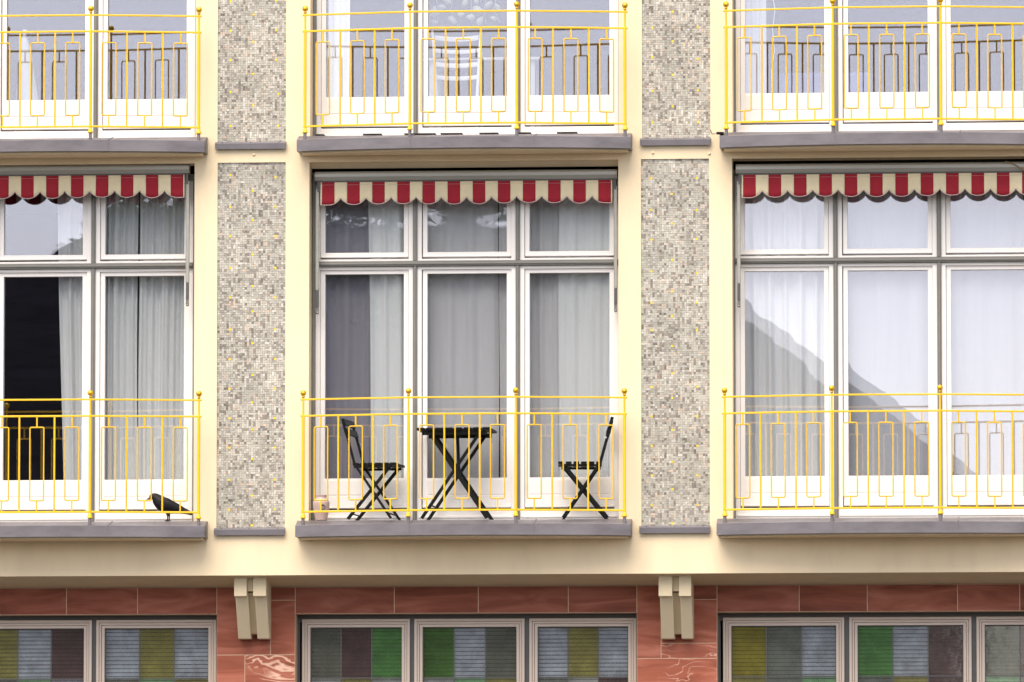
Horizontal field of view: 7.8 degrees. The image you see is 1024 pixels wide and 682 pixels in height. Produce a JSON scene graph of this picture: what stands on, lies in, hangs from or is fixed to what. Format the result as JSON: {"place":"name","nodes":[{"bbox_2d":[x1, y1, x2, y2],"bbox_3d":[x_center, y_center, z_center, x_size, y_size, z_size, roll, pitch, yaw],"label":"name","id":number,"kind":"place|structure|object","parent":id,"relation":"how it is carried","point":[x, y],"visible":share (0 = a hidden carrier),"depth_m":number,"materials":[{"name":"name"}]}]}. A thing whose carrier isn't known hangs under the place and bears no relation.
{"place":"outdoors","nodes":[
{"label":"outdoors","id":0,"kind":"place"},
{"bbox_2d":[404,133,435,134],"bbox_3d":[-0.733,-1.650,60.687,0.252,0.018,0.200,0,-5,4],"label":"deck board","id":1,"kind":"object","parent":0,"point":[421,133],"visible":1,"depth_m":60.60,"materials":[{"name":"wood"}]},
{"bbox_2d":[440,133,462,134],"bbox_3d":[-0.479,-1.652,60.667,0.175,0.018,0.200,0,-5,4],"label":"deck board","id":2,"kind":"object","parent":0,"point":[451,133],"visible":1,"depth_m":60.57,"materials":[{"name":"wood"}]},
{"bbox_2d":[479,132,498,133],"bbox_3d":[-0.179,-1.654,60.644,0.153,0.018,0.200,0,-5,4],"label":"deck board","id":3,"kind":"object","parent":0,"point":[490,133],"visible":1,"depth_m":60.54,"materials":[{"name":"wood"}]},
{"bbox_2d":[557,132,577,133],"bbox_3d":[0.448,-1.659,60.595,0.163,0.018,0.200,0,-5,4],"label":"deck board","id":4,"kind":"object","parent":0,"point":[567,133],"visible":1,"depth_m":60.50,"materials":[{"name":"wood"}]},
{"label":"road","id":5,"kind":"structure","parent":0,"visible":0},
{"bbox_2d":[0,0,1023,681],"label":"building","id":6,"kind":"structure","parent":5,"relation":"on","point":[676,576],"depth_m":60.60,"materials":[{"name":"beige paint"}]},
{"bbox_2d":[16,29,43,130],"bbox_3d":[-3.938,-1.965,61.651,0.260,1.170,0.260,0,-5,4],"label":"parasol","id":7,"kind":"object","parent":6,"relation":"on","point":[25,70],"visible":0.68,"depth_m":61.63,"materials":[{"name":"white fabric"}]},
{"bbox_2d":[0,630,82,681],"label":"venetian blind","id":8,"kind":"object","parent":6,"relation":"hanging from","point":[34,646],"visible":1,"depth_m":61.21,"materials":[{"name":"white plastic"}]},
{"bbox_2d":[58,192,100,510],"bbox_3d":[-3.494,0.094,61.044,0.373,2.793,0.064,0,-5,4],"label":"curtain","id":9,"kind":"object","parent":6,"relation":"hanging from","point":[70,225],"visible":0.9,"depth_m":61.07,"materials":[{"name":"white fabric"}]},
{"bbox_2d":[0,164,190,305],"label":"awning","id":10,"kind":"object","parent":6,"relation":"attached to","point":[80,181],"visible":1,"depth_m":60.84,"materials":[{"name":"white"}]},
{"bbox_2d":[0,174,194,521],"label":"window","id":11,"kind":"structure","parent":6,"relation":"in","point":[94,272],"depth_m":60.88,"materials":[{"name":"white wood"}]},
{"bbox_2d":[0,0,195,138],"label":"window","id":12,"kind":"structure","parent":6,"relation":"in","point":[100,6],"depth_m":61.08,"materials":[{"name":"white wood"}]},
{"bbox_2d":[0,6,201,140],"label":"balcony railing","id":13,"kind":"object","parent":6,"relation":"on","point":[90,31],"visible":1,"depth_m":60.55,"materials":[{"name":"yellow metal"}]},
{"bbox_2d":[0,390,201,525],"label":"balcony railing","id":14,"kind":"object","parent":6,"relation":"on","point":[198,417],"visible":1,"depth_m":60.28,"materials":[{"name":"yellow metal"}]},
{"bbox_2d":[0,615,216,681],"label":"window","id":15,"kind":"structure","parent":6,"relation":"in","point":[78,643],"depth_m":61.11,"materials":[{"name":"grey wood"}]},
{"bbox_2d":[101,191,138,510],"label":"curtain","id":16,"kind":"object","parent":6,"relation":"hanging from","point":[122,213],"visible":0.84,"depth_m":61.03,"materials":[{"name":"white fabric"}]},
{"bbox_2d":[106,629,207,681],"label":"venetian blind","id":17,"kind":"object","parent":6,"relation":"hanging from","point":[193,654],"visible":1,"depth_m":61.12,"materials":[{"name":"plastic"}]},
{"bbox_2d":[138,191,185,510],"bbox_3d":[-2.768,0.089,60.991,0.511,2.793,0.073,0,-5,3],"label":"curtain","id":18,"kind":"object","parent":6,"relation":"hanging from","point":[161,330],"visible":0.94,"depth_m":61.00,"materials":[{"name":"white fabric"}]},
{"bbox_2d":[146,493,192,520],"bbox_3d":[-2.745,1.329,60.453,0.385,0.226,0.111,0,-5,4],"label":"bird","id":19,"kind":"object","parent":6,"relation":"on","point":[169,504],"visible":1,"depth_m":60.42},
{"bbox_2d":[313,495,329,520],"bbox_3d":[-1.526,1.335,60.393,0.134,0.203,0.142,0,-5,4],"label":"jar","id":20,"kind":"object","parent":6,"relation":"on","point":[321,516],"visible":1,"depth_m":60.35,"materials":[{"name":"beige ceramic"}]},
{"bbox_2d":[327,0,349,128],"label":"curtain","id":21,"kind":"object","parent":6,"relation":"hanging from","point":[338,21],"visible":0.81,"depth_m":61.08,"materials":[{"name":"white fabric"}]},
{"bbox_2d":[311,199,370,520],"bbox_3d":[-1.383,0.080,60.884,0.506,2.793,0.037,0,-5,4],"label":"curtain","id":22,"kind":"object","parent":6,"relation":"hanging from","point":[347,332],"visible":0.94,"depth_m":60.88,"materials":[{"name":"grey fabric"}]},
{"bbox_2d":[312,629,400,681],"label":"venetian blind","id":23,"kind":"object","parent":6,"relation":"hanging from","point":[325,658],"visible":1,"depth_m":61.01,"materials":[{"name":"plastic"}]},
{"bbox_2d":[341,418,404,519],"bbox_3d":[-1.111,1.034,60.396,0.443,0.810,0.392,-1,-5,11],"label":"folding chair","id":24,"kind":"object","parent":6,"relation":"on","point":[390,466],"visible":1,"depth_m":60.28,"materials":[{"name":"black wood"}]},
{"bbox_2d":[368,198,408,509],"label":"curtain","id":25,"kind":"object","parent":6,"relation":"hanging from","point":[386,227],"visible":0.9,"depth_m":60.83,"materials":[{"name":"white fabric"}]},
{"bbox_2d":[417,427,496,519],"bbox_3d":[-0.441,1.070,60.335,0.590,0.730,0.430,-1,-5,7],"label":"folding table","id":26,"kind":"object","parent":6,"relation":"on","point":[461,432],"visible":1,"depth_m":60.20,"materials":[{"name":"black wood"}]},
{"bbox_2d":[431,30,482,127],"bbox_3d":[-0.433,-1.978,61.440,0.416,1.057,0.414,0,-5,4],"label":"dining chair","id":27,"kind":"object","parent":6,"relation":"on","point":[459,65],"visible":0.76,"depth_m":61.28,"materials":[{"name":"white paint"}]},
{"bbox_2d":[422,197,498,508],"bbox_3d":[-0.455,0.073,60.812,0.707,2.793,0.027,0,-5,4],"label":"curtain","id":28,"kind":"object","parent":6,"relation":"hanging from","point":[463,334],"visible":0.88,"depth_m":60.81,"materials":[{"name":"white fabric"}]},
{"bbox_2d":[300,387,626,524],"bbox_3d":[-0.392,0.917,60.088,2.616,1.084,0.187,0,-5,4],"label":"balcony railing","id":29,"kind":"object","parent":6,"relation":"on","point":[408,414],"visible":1,"depth_m":60.04,"materials":[{"name":"yellow metal"}]},
{"bbox_2d":[302,1,627,139],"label":"balcony railing","id":30,"kind":"object","parent":6,"relation":"on","point":[516,27],"visible":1,"depth_m":60.31,"materials":[{"name":"yellow metal"}]},
{"bbox_2d":[430,0,500,24],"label":"pendant lamp","id":31,"kind":"object","parent":6,"relation":"hanging from","point":[471,17],"visible":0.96,"depth_m":61.16,"materials":[{"name":"white"}]},
{"bbox_2d":[312,173,618,520],"bbox_3d":[-0.361,0.053,60.687,2.496,2.835,0.125,0,-5,4],"label":"window","id":32,"kind":"structure","parent":6,"relation":"in","point":[518,269],"depth_m":60.65,"materials":[{"name":"white wood"}]},
{"bbox_2d":[313,0,618,135],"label":"window","id":33,"kind":"structure","parent":6,"relation":"in","point":[319,6],"depth_m":60.85,"materials":[{"name":"white wood"}]},
{"bbox_2d":[315,169,617,313],"bbox_3d":[-0.370,-0.795,60.658,2.439,1.152,0.092,0,-5,4],"label":"awning","id":34,"kind":"object","parent":6,"relation":"attached to","point":[578,186],"visible":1,"depth_m":60.67,"materials":[{"name":"red fabric"}]},
{"bbox_2d":[297,614,636,681],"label":"window","id":35,"kind":"structure","parent":6,"relation":"in","point":[427,649],"depth_m":60.91,"materials":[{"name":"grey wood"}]},
{"bbox_2d":[424,628,515,681],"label":"venetian blind","id":36,"kind":"object","parent":6,"relation":"hanging from","point":[497,631],"visible":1,"depth_m":60.92,"materials":[{"name":"grey plastic"}]},
{"bbox_2d":[428,57,546,127],"bbox_3d":[-0.219,-1.918,62.084,0.965,0.740,0.750,0,-5,4],"label":"dining table","id":37,"kind":"object","parent":6,"relation":"on","point":[498,63],"visible":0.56,"depth_m":61.84,"materials":[{"name":"white paint"}]},
{"bbox_2d":[499,197,559,508],"bbox_3d":[0.148,0.069,60.762,0.512,2.793,0.040,0,-5,4],"label":"curtain","id":38,"kind":"object","parent":6,"relation":"hanging from","point":[544,236],"visible":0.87,"depth_m":60.77,"materials":[{"name":"white fabric"}]},
{"bbox_2d":[539,628,627,681],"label":"venetian blind","id":39,"kind":"object","parent":6,"relation":"hanging from","point":[583,651],"visible":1,"depth_m":60.86,"materials":[{"name":"grey plastic"}]},
{"bbox_2d":[558,417,613,518],"bbox_3d":[0.590,1.022,60.251,0.443,0.810,0.392,0,-5,0],"label":"folding chair","id":40,"kind":"object","parent":6,"relation":"on","point":[569,466],"visible":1,"depth_m":60.08,"materials":[{"name":"black wood"}]},
{"bbox_2d":[558,197,613,508],"bbox_3d":[0.653,0.063,60.692,0.561,2.793,0.032,0,-5,4],"label":"curtain","id":41,"kind":"object","parent":6,"relation":"hanging from","point":[583,336],"visible":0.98,"depth_m":60.70,"materials":[{"name":"white fabric"}]},
{"bbox_2d":[741,0,766,124],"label":"curtain","id":42,"kind":"object","parent":6,"relation":"hanging from","point":[755,18],"visible":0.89,"depth_m":60.81,"materials":[{"name":"white fabric"}]},
{"bbox_2d":[771,0,774,86],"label":"blind cord","id":43,"kind":"object","parent":6,"relation":"hanging from","point":[773,42],"visible":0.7,"depth_m":60.91,"materials":[{"name":"white paint"}]},
{"bbox_2d":[732,627,835,681],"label":"venetian blind","id":44,"kind":"object","parent":6,"relation":"hanging from","point":[818,638],"visible":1,"depth_m":60.73,"materials":[{"name":"grey plastic"}]},
{"bbox_2d":[741,191,829,507],"bbox_3d":[2.193,0.055,60.603,0.857,2.793,0.074,0,-5,4],"label":"curtain","id":45,"kind":"object","parent":6,"relation":"hanging from","point":[784,333],"visible":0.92,"depth_m":60.61,"materials":[{"name":"white fabric"}]},
{"bbox_2d":[718,612,1023,681],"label":"window","id":46,"kind":"structure","parent":6,"relation":"in","point":[950,659],"depth_m":60.61,"materials":[{"name":"grey wood"}]},
{"bbox_2d":[722,385,1023,522],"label":"balcony railing","id":47,"kind":"object","parent":6,"relation":"on","point":[831,411],"visible":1,"depth_m":59.77,"materials":[{"name":"yellow metal"}]},
{"bbox_2d":[723,0,1023,135],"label":"balcony railing","id":48,"kind":"object","parent":6,"relation":"on","point":[833,120],"visible":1,"depth_m":60.04,"materials":[{"name":"yellow metal"}]},
{"bbox_2d":[733,169,1023,517],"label":"window","id":49,"kind":"structure","parent":6,"relation":"in","point":[939,265],"depth_m":60.39,"materials":[{"name":"white wood"}]},
{"bbox_2d":[733,0,1023,131],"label":"window","id":50,"kind":"structure","parent":6,"relation":"in","point":[840,14],"depth_m":60.59,"materials":[{"name":"white wood"}]},
{"bbox_2d":[736,162,1023,306],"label":"awning","id":51,"kind":"object","parent":6,"relation":"attached to","point":[882,179],"visible":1,"depth_m":60.35,"materials":[{"name":"white"}]},
{"bbox_2d":[842,190,933,506],"bbox_3d":[3.037,0.049,60.538,0.887,2.793,0.022,0,-5,4],"label":"curtain","id":52,"kind":"object","parent":6,"relation":"hanging from","point":[887,332],"visible":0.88,"depth_m":60.55,"materials":[{"name":"white fabric"}]},
{"bbox_2d":[854,624,927,681],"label":"venetian blind","id":53,"kind":"object","parent":6,"relation":"hanging from","point":[902,667],"visible":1,"depth_m":60.66,"materials":[{"name":"plastic"}]},
{"bbox_2d":[946,189,1023,506],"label":"curtain","id":54,"kind":"object","parent":6,"relation":"hanging from","point":[987,331],"visible":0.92,"depth_m":60.48,"materials":[{"name":"white fabric"}]},
{"bbox_2d":[986,626,1023,681],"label":"venetian blind","id":55,"kind":"object","parent":6,"relation":"hanging from","point":[993,678],"visible":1,"depth_m":60.59,"materials":[{"name":"grey plastic"}]},
{"bbox_2d":[1005,161,1023,170],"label":"cable","id":56,"kind":"object","parent":6,"relation":"attached to","point":[1015,165],"visible":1,"depth_m":60.24,"materials":[{"name":"grey plastic"}]}
]}

